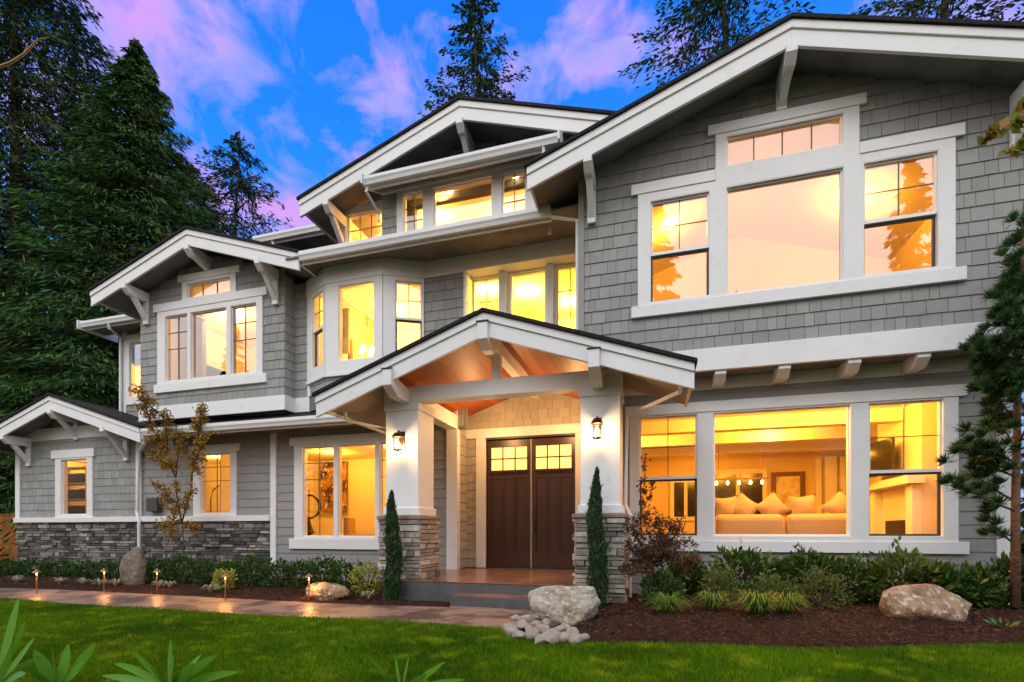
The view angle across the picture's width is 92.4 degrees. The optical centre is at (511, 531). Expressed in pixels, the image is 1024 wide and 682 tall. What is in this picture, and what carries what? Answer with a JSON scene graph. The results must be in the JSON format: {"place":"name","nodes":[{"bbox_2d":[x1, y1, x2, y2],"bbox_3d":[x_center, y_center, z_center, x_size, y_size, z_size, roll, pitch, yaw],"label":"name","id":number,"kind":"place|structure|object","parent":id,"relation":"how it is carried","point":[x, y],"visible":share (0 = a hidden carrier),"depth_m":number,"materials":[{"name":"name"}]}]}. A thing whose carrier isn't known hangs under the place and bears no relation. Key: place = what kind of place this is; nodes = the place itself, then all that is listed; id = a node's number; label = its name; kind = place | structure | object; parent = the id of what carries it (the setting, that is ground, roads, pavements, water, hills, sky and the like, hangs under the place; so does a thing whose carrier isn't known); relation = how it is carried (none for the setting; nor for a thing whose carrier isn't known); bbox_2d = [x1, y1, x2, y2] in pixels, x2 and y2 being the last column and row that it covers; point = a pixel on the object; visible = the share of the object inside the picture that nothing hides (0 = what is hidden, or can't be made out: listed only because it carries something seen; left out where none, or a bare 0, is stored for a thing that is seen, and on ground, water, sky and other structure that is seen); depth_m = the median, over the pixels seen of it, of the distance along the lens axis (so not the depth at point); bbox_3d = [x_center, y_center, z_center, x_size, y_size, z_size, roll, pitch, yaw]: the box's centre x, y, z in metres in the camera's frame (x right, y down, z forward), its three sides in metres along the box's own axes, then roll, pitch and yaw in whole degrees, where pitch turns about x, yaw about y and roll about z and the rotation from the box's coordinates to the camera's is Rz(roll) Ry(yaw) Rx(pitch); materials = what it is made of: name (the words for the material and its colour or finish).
{"place":"outdoors","nodes":[
{"label":"outdoors","id":0,"kind":"place"},
{"bbox_2d":[0,37,49,68],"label":"bare twig","id":1,"kind":"object","parent":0,"point":[18,57],"visible":1,"depth_m":3.00,"materials":[{"name":"brown wood"}]},
{"bbox_2d":[0,588,560,630],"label":"garden path","id":2,"kind":"structure","parent":0,"point":[482,616],"depth_m":6.36,"materials":[{"name":"concrete"}]},
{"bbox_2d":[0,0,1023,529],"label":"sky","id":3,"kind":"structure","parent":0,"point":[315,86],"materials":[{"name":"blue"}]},
{"bbox_2d":[0,567,1023,681],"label":"lawn ground","id":4,"kind":"structure","parent":0,"point":[504,637],"depth_m":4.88,"materials":[{"name":"green plant"}]},
{"bbox_2d":[0,514,17,566],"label":"wood fence","id":5,"kind":"object","parent":4,"relation":"on","point":[11,547],"visible":0.32,"depth_m":13.71,"materials":[{"name":"brown wood"}]},
{"bbox_2d":[0,597,38,681],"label":"rhododendron","id":6,"kind":"object","parent":4,"relation":"on","point":[7,653],"visible":0.99,"depth_m":2.50,"materials":[{"name":"green plant"}]},
{"bbox_2d":[25,643,95,681],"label":"rhododendron","id":7,"kind":"object","parent":4,"relation":"on","point":[46,672],"visible":1,"depth_m":2.42,"materials":[{"name":"green plant"}]},
{"bbox_2d":[0,5,120,404],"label":"conifer","id":8,"kind":"object","parent":4,"relation":"on","point":[90,78],"visible":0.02,"depth_m":22.66,"materials":[{"name":"green plant"}]},
{"bbox_2d":[0,0,153,513],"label":"conifer","id":9,"kind":"object","parent":4,"relation":"on","point":[13,135],"visible":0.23,"depth_m":19.65,"materials":[{"name":"green plant"}]},
{"bbox_2d":[0,37,231,567],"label":"conifer","id":10,"kind":"object","parent":4,"relation":"on","point":[133,89],"visible":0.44,"depth_m":18.20,"materials":[{"name":"green plant"}]},
{"bbox_2d":[51,162,233,401],"bbox_3d":[-17.316,-8.989,26.437,15.839,21.109,15.583,0,0,-43],"label":"conifer","id":11,"kind":"object","parent":4,"relation":"on","point":[209,186],"visible":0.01,"depth_m":25.89,"materials":[{"name":"green plant"}]},
{"bbox_2d":[102,640,236,681],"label":"rhododendron","id":12,"kind":"object","parent":4,"relation":"on","point":[188,671],"visible":1,"depth_m":2.40,"materials":[{"name":"green plant"}]},
{"bbox_2d":[90,131,292,407],"bbox_3d":[-12.609,-8.457,22.133,13.271,18.967,13.504,0,0,-13],"label":"conifer","id":13,"kind":"object","parent":4,"relation":"on","point":[244,185],"visible":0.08,"depth_m":21.71,"materials":[{"name":"green plant"}]},
{"bbox_2d":[0,570,449,606],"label":"mulch bed","id":14,"kind":"object","parent":4,"relation":"on","point":[212,593],"visible":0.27,"depth_m":7.93,"materials":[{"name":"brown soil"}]},
{"bbox_2d":[0,557,25,575],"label":"boxwood","id":15,"kind":"object","parent":14,"relation":"on","point":[8,571],"visible":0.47,"depth_m":10.53,"materials":[{"name":"green plant"}]},
{"bbox_2d":[3,557,55,575],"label":"boxwood","id":16,"kind":"object","parent":14,"relation":"on","point":[21,565],"visible":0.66,"depth_m":10.27,"materials":[{"name":"green plant"}]},
{"bbox_2d":[29,557,80,577],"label":"boxwood","id":17,"kind":"object","parent":14,"relation":"on","point":[52,565],"visible":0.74,"depth_m":10.08,"materials":[{"name":"green plant"}]},
{"bbox_2d":[63,558,110,577],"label":"boxwood","id":18,"kind":"object","parent":14,"relation":"on","point":[76,569],"visible":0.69,"depth_m":9.87,"materials":[{"name":"green plant"}]},
{"bbox_2d":[87,559,120,578],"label":"boxwood","id":19,"kind":"object","parent":14,"relation":"on","point":[98,573],"visible":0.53,"depth_m":9.65,"materials":[{"name":"green plant"}]},
{"bbox_2d":[119,547,146,584],"bbox_3d":[-6.730,0.712,8.746,0.468,0.883,0.328,0,0,16],"label":"standing stone","id":20,"kind":"object","parent":14,"relation":"on","point":[132,569],"visible":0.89,"depth_m":8.63,"materials":[{"name":"grey stone"}]},
{"bbox_2d":[145,553,174,582],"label":"boxwood","id":21,"kind":"object","parent":14,"relation":"on","point":[150,574],"visible":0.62,"depth_m":8.90,"materials":[{"name":"green plant"}]},
{"bbox_2d":[128,383,218,570],"bbox_3d":[-6.689,-0.942,9.898,1.652,3.887,0.805,0,0,-10],"label":"maple sapling","id":22,"kind":"object","parent":14,"relation":"on","point":[173,465],"visible":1,"depth_m":9.83,"materials":[{"name":"brown plant"}]},
{"bbox_2d":[158,551,199,583],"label":"boxwood","id":23,"kind":"object","parent":14,"relation":"on","point":[188,561],"visible":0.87,"depth_m":8.75,"materials":[{"name":"green plant"}]},
{"bbox_2d":[187,556,226,584],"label":"boxwood","id":24,"kind":"object","parent":14,"relation":"on","point":[205,563],"visible":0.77,"depth_m":8.62,"materials":[{"name":"green plant"}]},
{"bbox_2d":[210,567,237,589],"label":"euonymus shrub","id":25,"kind":"object","parent":14,"relation":"on","point":[218,575],"visible":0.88,"depth_m":7.97,"materials":[{"name":"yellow plant"}]},
{"bbox_2d":[209,555,254,584],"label":"boxwood","id":26,"kind":"object","parent":14,"relation":"on","point":[229,564],"visible":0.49,"depth_m":8.48,"materials":[{"name":"green plant"}]},
{"bbox_2d":[237,552,279,586],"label":"boxwood","id":27,"kind":"object","parent":14,"relation":"on","point":[248,562],"visible":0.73,"depth_m":8.32,"materials":[{"name":"green plant"}]},
{"bbox_2d":[254,558,298,586],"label":"boxwood","id":28,"kind":"object","parent":14,"relation":"on","point":[275,580],"visible":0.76,"depth_m":8.16,"materials":[{"name":"green plant"}]},
{"bbox_2d":[279,557,321,587],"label":"boxwood","id":29,"kind":"object","parent":14,"relation":"on","point":[289,579],"visible":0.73,"depth_m":8.06,"materials":[{"name":"green plant"}]},
{"bbox_2d":[299,551,341,583],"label":"boxwood","id":30,"kind":"object","parent":14,"relation":"on","point":[325,562],"visible":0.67,"depth_m":7.95,"materials":[{"name":"green plant"}]},
{"bbox_2d":[305,582,350,600],"bbox_3d":[-2.688,0.899,7.155,0.835,0.327,0.417,0,0,27],"label":"boulder","id":31,"kind":"object","parent":14,"relation":"on","point":[326,591],"visible":0.79,"depth_m":6.96,"materials":[{"name":"stone"}]},
{"bbox_2d":[324,557,366,589],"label":"boxwood","id":32,"kind":"object","parent":14,"relation":"on","point":[346,583],"visible":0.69,"depth_m":7.82,"materials":[{"name":"green plant"}]},
{"bbox_2d":[346,558,381,593],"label":"euonymus shrub","id":33,"kind":"object","parent":14,"relation":"on","point":[364,587],"visible":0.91,"depth_m":7.40,"materials":[{"name":"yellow plant"}]},
{"bbox_2d":[379,490,407,600],"bbox_3d":[-1.691,0.203,6.953,0.368,1.605,0.376,0,0,16],"label":"cypress","id":34,"kind":"object","parent":14,"relation":"on","point":[393,556],"visible":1,"depth_m":6.89,"materials":[{"name":"green plant"}]},
{"bbox_2d":[365,654,464,681],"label":"rhododendron","id":35,"kind":"object","parent":4,"relation":"on","point":[425,675],"visible":1,"depth_m":2.47,"materials":[{"name":"green plant"}]},
{"bbox_2d":[417,0,531,116],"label":"conifer","id":36,"kind":"object","parent":4,"relation":"on","point":[475,60],"visible":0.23,"depth_m":26.41,"materials":[{"name":"green plant"}]},
{"bbox_2d":[501,623,518,636],"bbox_3d":[-0.017,0.951,4.692,0.146,0.141,0.246,0,0,-24],"label":"river stone","id":37,"kind":"object","parent":4,"relation":"on","point":[508,629],"visible":0.63,"depth_m":4.63,"materials":[{"name":"grey stone"}]},
{"bbox_2d":[0,12,1023,609],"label":"house","id":38,"kind":"structure","parent":4,"relation":"on","point":[768,250],"depth_m":7.92,"materials":[{"name":"grey wood"}]},
{"bbox_2d":[51,448,95,516],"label":"window","id":39,"kind":"structure","parent":38,"relation":"in","point":[61,457],"depth_m":11.84,"materials":[{"name":"white plastic"}]},
{"bbox_2d":[68,465,86,513],"bbox_3d":[-11.490,-0.510,12.980,1.180,2.420,0.360,0,0,16],"label":"bookcase","id":40,"kind":"object","parent":38,"relation":"on","point":[76,484],"visible":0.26,"depth_m":12.77,"materials":[{"name":"white wood"}]},
{"bbox_2d":[68,473,84,482],"bbox_3d":[-11.442,-1.386,12.966,0.720,0.250,0.300,0,0,16],"label":"storage box","id":41,"kind":"object","parent":40,"relation":"on","point":[76,478],"visible":0.4,"depth_m":12.78,"materials":[{"name":"grey fabric"}]},
{"bbox_2d":[68,489,84,498],"bbox_3d":[-11.442,-0.966,12.966,0.720,0.250,0.300,0,0,16],"label":"storage box","id":42,"kind":"object","parent":40,"relation":"on","point":[77,494],"visible":0.4,"depth_m":12.78,"materials":[{"name":"grey fabric"}]},
{"bbox_2d":[68,505,84,513],"bbox_3d":[-11.442,-0.546,12.966,0.720,0.250,0.300,0,0,16],"label":"storage box","id":43,"kind":"object","parent":40,"relation":"on","point":[80,509],"visible":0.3,"depth_m":12.78,"materials":[{"name":"grey fabric"}]},
{"bbox_2d":[126,333,140,404],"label":"window","id":44,"kind":"structure","parent":38,"relation":"in","point":[132,340],"depth_m":12.30,"materials":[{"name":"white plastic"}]},
{"bbox_2d":[153,265,267,393],"bbox_3d":[-6.371,-4.242,10.368,3.005,2.467,0.172,0,0,16],"label":"window","id":45,"kind":"structure","parent":38,"relation":"in","point":[190,306],"depth_m":10.32,"materials":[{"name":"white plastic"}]},
{"bbox_2d":[189,443,240,515],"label":"window","id":46,"kind":"structure","parent":38,"relation":"in","point":[199,500],"depth_m":10.62,"materials":[{"name":"white plastic"}]},
{"bbox_2d":[307,490,320,534],"bbox_3d":[-4.546,-0.110,10.984,0.525,1.620,0.348,0,0,-20],"label":"armillary sphere","id":47,"kind":"object","parent":38,"relation":"on","point":[310,530],"visible":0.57,"depth_m":10.95,"materials":[{"name":"black metal"}]},
{"bbox_2d":[306,268,324,384],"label":"window","id":48,"kind":"structure","parent":38,"relation":"in","point":[315,287],"depth_m":9.81,"materials":[{"name":"white wood"}]},
{"bbox_2d":[320,461,346,511],"bbox_3d":[-4.864,-1.208,13.338,0.840,1.360,0.050,0,0,16],"label":"painting","id":49,"kind":"object","parent":38,"relation":"hanging from","point":[326,486],"visible":0.57,"depth_m":13.34,"materials":[{"name":"fabric"}]},
{"bbox_2d":[289,432,385,549],"bbox_3d":[-3.096,-0.779,9.707,3.011,2.271,0.172,0,0,16],"label":"window","id":50,"kind":"structure","parent":38,"relation":"in","point":[301,540],"depth_m":9.78,"materials":[{"name":"white plastic"}]},
{"bbox_2d":[324,258,382,377],"bbox_3d":[-2.983,-4.012,9.322,1.259,2.108,0.172,0,0,16],"label":"window","id":51,"kind":"structure","parent":38,"relation":"in","point":[337,278],"depth_m":9.32,"materials":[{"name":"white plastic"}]},
{"bbox_2d":[344,516,374,535],"bbox_3d":[-3.527,0.115,11.523,0.700,0.930,0.700,0,0,-7],"label":"armchair","id":52,"kind":"object","parent":38,"relation":"on","point":[349,525],"visible":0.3,"depth_m":11.19,"materials":[{"name":"fabric"}]},
{"bbox_2d":[343,200,381,241],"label":"window","id":53,"kind":"structure","parent":38,"relation":"in","point":[364,210],"depth_m":9.63,"materials":[{"name":"white plastic"}]},
{"bbox_2d":[391,430,404,450],"bbox_3d":[-1.659,-1.323,7.172,0.176,0.306,0.228,0,0,16],"label":"wall lantern","id":54,"kind":"object","parent":38,"relation":"attached to","point":[399,435],"depth_m":7.15,"materials":[{"name":"black metal"}]},
{"bbox_2d":[383,258,424,356],"bbox_3d":[-2.033,-4.027,9.226,0.767,2.078,0.164,0,0,-11],"label":"window","id":55,"kind":"structure","parent":38,"relation":"in","point":[395,271],"depth_m":9.13,"materials":[{"name":"white wood"}]},
{"bbox_2d":[381,159,535,232],"bbox_3d":[-0.807,-5.894,8.710,3.339,1.095,0.164,0,0,16],"label":"window","id":56,"kind":"structure","parent":38,"relation":"in","point":[496,175],"depth_m":8.72,"materials":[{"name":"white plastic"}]},
{"bbox_2d":[487,439,529,567],"bbox_3d":[-0.060,-0.528,9.371,0.878,2.426,0.090,0,0,16],"label":"front door","id":57,"kind":"structure","parent":38,"relation":"in","point":[508,461],"depth_m":9.38,"materials":[{"name":"brown wood"}]},
{"bbox_2d":[472,262,575,327],"bbox_3d":[0.488,-3.900,8.980,2.600,1.860,0.150,0,0,16],"label":"window","id":58,"kind":"structure","parent":38,"relation":"in","point":[510,275],"depth_m":8.99,"materials":[{"name":"white plastic"}]},
{"bbox_2d":[532,437,574,568],"bbox_3d":[0.764,-0.528,9.114,0.832,2.426,0.130,0,0,16],"label":"front door","id":59,"kind":"structure","parent":38,"relation":"in","point":[553,459],"depth_m":9.15,"materials":[{"name":"brown wood"}]},
{"bbox_2d":[590,416,603,439],"bbox_3d":[1.106,-1.344,6.377,0.176,0.306,0.228,0,0,16],"label":"wall lantern","id":60,"kind":"object","parent":38,"relation":"attached to","point":[596,423],"depth_m":6.34,"materials":[{"name":"black metal"}]},
{"bbox_2d":[670,481,694,520],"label":"back window","id":61,"kind":"structure","parent":38,"relation":"in","point":[682,493],"depth_m":12.40,"materials":[{"name":"glass"}]},
{"bbox_2d":[715,468,766,517],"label":"back window","id":62,"kind":"structure","parent":38,"relation":"in","point":[756,491],"depth_m":12.01,"materials":[{"name":"black glass"}]},
{"bbox_2d":[715,445,767,484],"bbox_3d":[4.758,-1.484,10.286,1.100,1.011,0.056,0,0,16],"label":"chandelier","id":63,"kind":"object","parent":38,"relation":"hanging from","point":[750,482],"visible":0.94,"depth_m":10.29,"materials":[{"name":"brown metal"}]},
{"bbox_2d":[715,514,783,533],"bbox_3d":[3.869,0.175,8.148,1.013,0.890,0.900,0,0,16],"label":"sofa","id":64,"kind":"object","parent":38,"relation":"on","point":[750,524],"visible":0.36,"depth_m":7.72,"materials":[{"name":"beige fabric"}]},
{"bbox_2d":[715,495,738,515],"bbox_3d":[3.537,-0.370,8.077,0.420,0.420,0.200,-5,-1,8],"label":"cushion","id":65,"kind":"object","parent":64,"relation":"on","point":[724,506],"visible":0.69,"depth_m":8.02,"materials":[{"name":"fabric"}]},
{"bbox_2d":[734,491,757,513],"bbox_3d":[3.784,-0.370,8.006,0.420,0.420,0.200,38,2,13],"label":"cushion","id":66,"kind":"object","parent":64,"relation":"on","point":[744,504],"visible":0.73,"depth_m":7.94,"materials":[{"name":"fabric"}]},
{"bbox_2d":[755,490,790,514],"bbox_3d":[4.181,-0.370,7.892,0.420,0.420,0.200,-39,-10,5],"label":"cushion","id":67,"kind":"object","parent":64,"relation":"on","point":[771,503],"visible":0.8,"depth_m":7.83,"materials":[{"name":"fabric"}]},
{"bbox_2d":[771,471,804,513],"bbox_3d":[6.610,-0.922,11.754,0.720,1.000,0.045,0,0,16],"label":"framed picture","id":68,"kind":"object","parent":38,"relation":"attached to","point":[784,485],"visible":0.57,"depth_m":11.76,"materials":[{"name":"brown wood"}]},
{"bbox_2d":[625,384,969,553],"bbox_3d":[3.886,-0.815,7.086,4.383,2.232,0.172,0,0,16],"label":"window","id":69,"kind":"structure","parent":38,"relation":"in","point":[857,404],"depth_m":6.82,"materials":[{"name":"white wood"}]},
{"bbox_2d":[631,92,966,319],"bbox_3d":[3.713,-4.416,6.709,4.042,2.586,0.172,0,0,16],"label":"window","id":70,"kind":"structure","parent":38,"relation":"in","point":[849,159],"depth_m":6.55,"materials":[{"name":"white wood"}]},
{"bbox_2d":[785,513,845,533],"bbox_3d":[4.854,0.175,7.865,0.998,0.890,0.900,0,0,16],"label":"sofa","id":71,"kind":"object","parent":38,"relation":"on","point":[815,523],"visible":0.24,"depth_m":7.47,"materials":[{"name":"beige fabric"}]},
{"bbox_2d":[788,494,816,513],"bbox_3d":[4.614,-0.370,7.768,0.420,0.420,0.200,-5,-1,8],"label":"cushion","id":72,"kind":"object","parent":71,"relation":"on","point":[803,505],"visible":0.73,"depth_m":7.71,"materials":[{"name":"fabric"}]},
{"bbox_2d":[819,489,845,513],"bbox_3d":[5.100,-0.370,7.628,0.420,0.420,0.200,-42,-11,4],"label":"cushion","id":73,"kind":"object","parent":71,"relation":"on","point":[836,504],"visible":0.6,"depth_m":7.59,"materials":[{"name":"fabric"}]},
{"bbox_2d":[870,438,894,477],"bbox_3d":[6.210,-1.200,8.282,0.300,0.580,1.000,0,0,4],"label":"television","id":74,"kind":"object","parent":38,"relation":"attached to","point":[882,454],"visible":0.42,"depth_m":8.00,"materials":[{"name":"black glass"}]},
{"bbox_2d":[568,632,583,644],"bbox_3d":[0.571,0.958,4.360,0.137,0.111,0.148,0,0,41],"label":"river stone","id":75,"kind":"object","parent":4,"relation":"on","point":[575,637],"visible":0.94,"depth_m":4.31,"materials":[{"name":"grey stone"}]},
{"bbox_2d":[617,0,868,105],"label":"conifer","id":76,"kind":"object","parent":4,"relation":"on","point":[703,18],"visible":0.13,"depth_m":20.87,"materials":[{"name":"green plant"}]},
{"bbox_2d":[572,593,1023,649],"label":"mulch bed","id":77,"kind":"object","parent":4,"relation":"on","point":[812,633],"visible":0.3,"depth_m":4.72,"materials":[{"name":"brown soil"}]},
{"bbox_2d":[528,585,600,624],"bbox_3d":[0.597,0.861,5.567,0.823,0.530,0.541,0,0,16],"label":"boulder","id":78,"kind":"object","parent":77,"relation":"on","point":[571,605],"visible":0.81,"depth_m":5.34,"materials":[{"name":"stone"}]},
{"bbox_2d":[582,466,611,607],"bbox_3d":[1.082,0.089,6.200,0.392,1.836,0.361,0,0,16],"label":"cypress","id":79,"kind":"object","parent":77,"relation":"on","point":[595,532],"visible":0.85,"depth_m":6.14,"materials":[{"name":"green plant"}]},
{"bbox_2d":[636,453,656,597],"bbox_3d":[1.780,-0.078,6.519,0.279,2.059,0.181,0,0,-9],"label":"thin sapling","id":80,"kind":"object","parent":77,"relation":"on","point":[644,491],"visible":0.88,"depth_m":6.50,"materials":[{"name":"brown plant"}]},
{"bbox_2d":[616,504,702,594],"bbox_3d":[1.788,0.306,6.046,1.102,1.295,0.820,0,0,-23],"label":"bronze maple","id":81,"kind":"object","parent":77,"relation":"on","point":[655,552],"visible":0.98,"depth_m":6.01,"materials":[{"name":"brown plant"}]},
{"bbox_2d":[634,563,687,605],"bbox_3d":[1.804,0.675,5.989,0.636,0.599,0.519,0,0,16],"label":"mound shrub","id":82,"kind":"object","parent":77,"relation":"on","point":[658,579],"visible":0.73,"depth_m":5.92,"materials":[{"name":"green plant"}]},
{"bbox_2d":[643,591,696,613],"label":"grass tuft","id":83,"kind":"object","parent":77,"relation":"on","point":[668,604],"visible":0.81,"depth_m":5.28,"materials":[{"name":"green plant"}]},
{"bbox_2d":[663,549,707,597],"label":"laurel shrub","id":84,"kind":"object","parent":77,"relation":"on","point":[691,582],"visible":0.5,"depth_m":6.63,"materials":[{"name":"green plant"}]},
{"bbox_2d":[690,590,735,609],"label":"grass tuft","id":85,"kind":"object","parent":77,"relation":"on","point":[711,601],"visible":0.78,"depth_m":5.45,"materials":[{"name":"green plant"}]},
{"bbox_2d":[696,564,743,606],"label":"mound shrub","id":86,"kind":"object","parent":77,"relation":"on","point":[719,574],"visible":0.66,"depth_m":5.86,"materials":[{"name":"green plant"}]},
{"bbox_2d":[705,539,779,598],"bbox_3d":[3.025,0.529,6.548,0.855,0.919,0.877,0,0,-40],"label":"laurel shrub","id":87,"kind":"object","parent":77,"relation":"on","point":[733,558],"visible":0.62,"depth_m":6.40,"materials":[{"name":"green plant"}]},
{"bbox_2d":[727,588,788,615],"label":"grass tuft","id":88,"kind":"object","parent":77,"relation":"on","point":[756,606],"visible":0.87,"depth_m":5.13,"materials":[{"name":"green plant"}]},
{"bbox_2d":[744,570,797,608],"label":"mound shrub","id":89,"kind":"object","parent":77,"relation":"on","point":[777,585],"visible":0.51,"depth_m":5.70,"materials":[{"name":"green plant"}]},
{"bbox_2d":[758,554,800,598],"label":"laurel shrub","id":90,"kind":"object","parent":77,"relation":"on","point":[781,563],"visible":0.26,"depth_m":6.47,"materials":[{"name":"green plant"}]},
{"bbox_2d":[764,590,815,613],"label":"grass tuft","id":91,"kind":"object","parent":77,"relation":"on","point":[790,602],"visible":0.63,"depth_m":5.27,"materials":[{"name":"green plant"}]},
{"bbox_2d":[777,540,851,601],"bbox_3d":[3.938,0.552,6.387,0.928,0.861,0.743,0,0,16],"label":"laurel shrub","id":92,"kind":"object","parent":77,"relation":"on","point":[815,559],"visible":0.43,"depth_m":6.31,"materials":[{"name":"green plant"}]},
{"bbox_2d":[792,561,859,608],"bbox_3d":[3.694,0.656,5.791,0.702,0.636,0.589,0,0,16],"label":"mound shrub","id":93,"kind":"object","parent":77,"relation":"on","point":[820,602],"visible":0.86,"depth_m":5.76,"materials":[{"name":"green plant"}]},
{"bbox_2d":[816,551,892,603],"bbox_3d":[4.265,0.620,6.140,0.730,0.758,0.733,0,0,-4],"label":"laurel shrub","id":94,"kind":"object","parent":77,"relation":"on","point":[863,595],"visible":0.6,"depth_m":6.03,"materials":[{"name":"green plant"}]},
{"bbox_2d":[855,535,960,601],"bbox_3d":[4.735,0.520,5.864,1.079,0.964,0.846,0,0,16],"label":"laurel shrub","id":95,"kind":"object","parent":77,"relation":"on","point":[896,561],"visible":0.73,"depth_m":5.79,"materials":[{"name":"green plant"}]},
{"bbox_2d":[879,584,971,621],"bbox_3d":[4.351,0.824,5.210,0.935,0.532,0.537,0,0,-1],"label":"boulder","id":96,"kind":"object","parent":77,"relation":"on","point":[923,601],"visible":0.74,"depth_m":5.04,"materials":[{"name":"stone"}]},
{"bbox_2d":[892,554,989,602],"bbox_3d":[5.078,0.637,5.809,0.647,0.730,0.797,0,0,-28],"label":"laurel shrub","id":97,"kind":"object","parent":77,"relation":"on","point":[949,575],"visible":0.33,"depth_m":5.70,"materials":[{"name":"green plant"}]},
{"bbox_2d":[941,557,1010,608],"bbox_3d":[5.453,0.642,5.822,0.804,0.692,0.627,0,0,16],"label":"laurel shrub","id":98,"kind":"object","parent":77,"relation":"on","point":[997,593],"visible":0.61,"depth_m":5.64,"materials":[{"name":"green plant"}]},
{"bbox_2d":[934,200,1023,607],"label":"young pine","id":99,"kind":"object","parent":77,"relation":"on","point":[997,370],"visible":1,"depth_m":5.51,"materials":[{"name":"green plant"}]},
{"bbox_2d":[984,550,1023,608],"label":"laurel shrub","id":100,"kind":"object","parent":77,"relation":"on","point":[1002,567],"visible":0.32,"depth_m":5.73,"materials":[{"name":"green plant"}]},
{"bbox_2d":[851,0,1023,20],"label":"conifer","id":101,"kind":"object","parent":4,"relation":"on","point":[942,8],"visible":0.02,"depth_m":18.62,"materials":[{"name":"green plant"}]},
{"bbox_2d":[1021,438,1023,554],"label":"conifer","id":102,"kind":"object","parent":4,"relation":"on","point":[1022,512],"visible":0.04,"depth_m":13.63,"materials":[{"name":"green plant"}]},
{"bbox_2d":[972,96,1023,158],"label":"overhanging branch","id":103,"kind":"object","parent":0,"point":[1001,128],"visible":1,"depth_m":2.60,"materials":[{"name":"green plant"}]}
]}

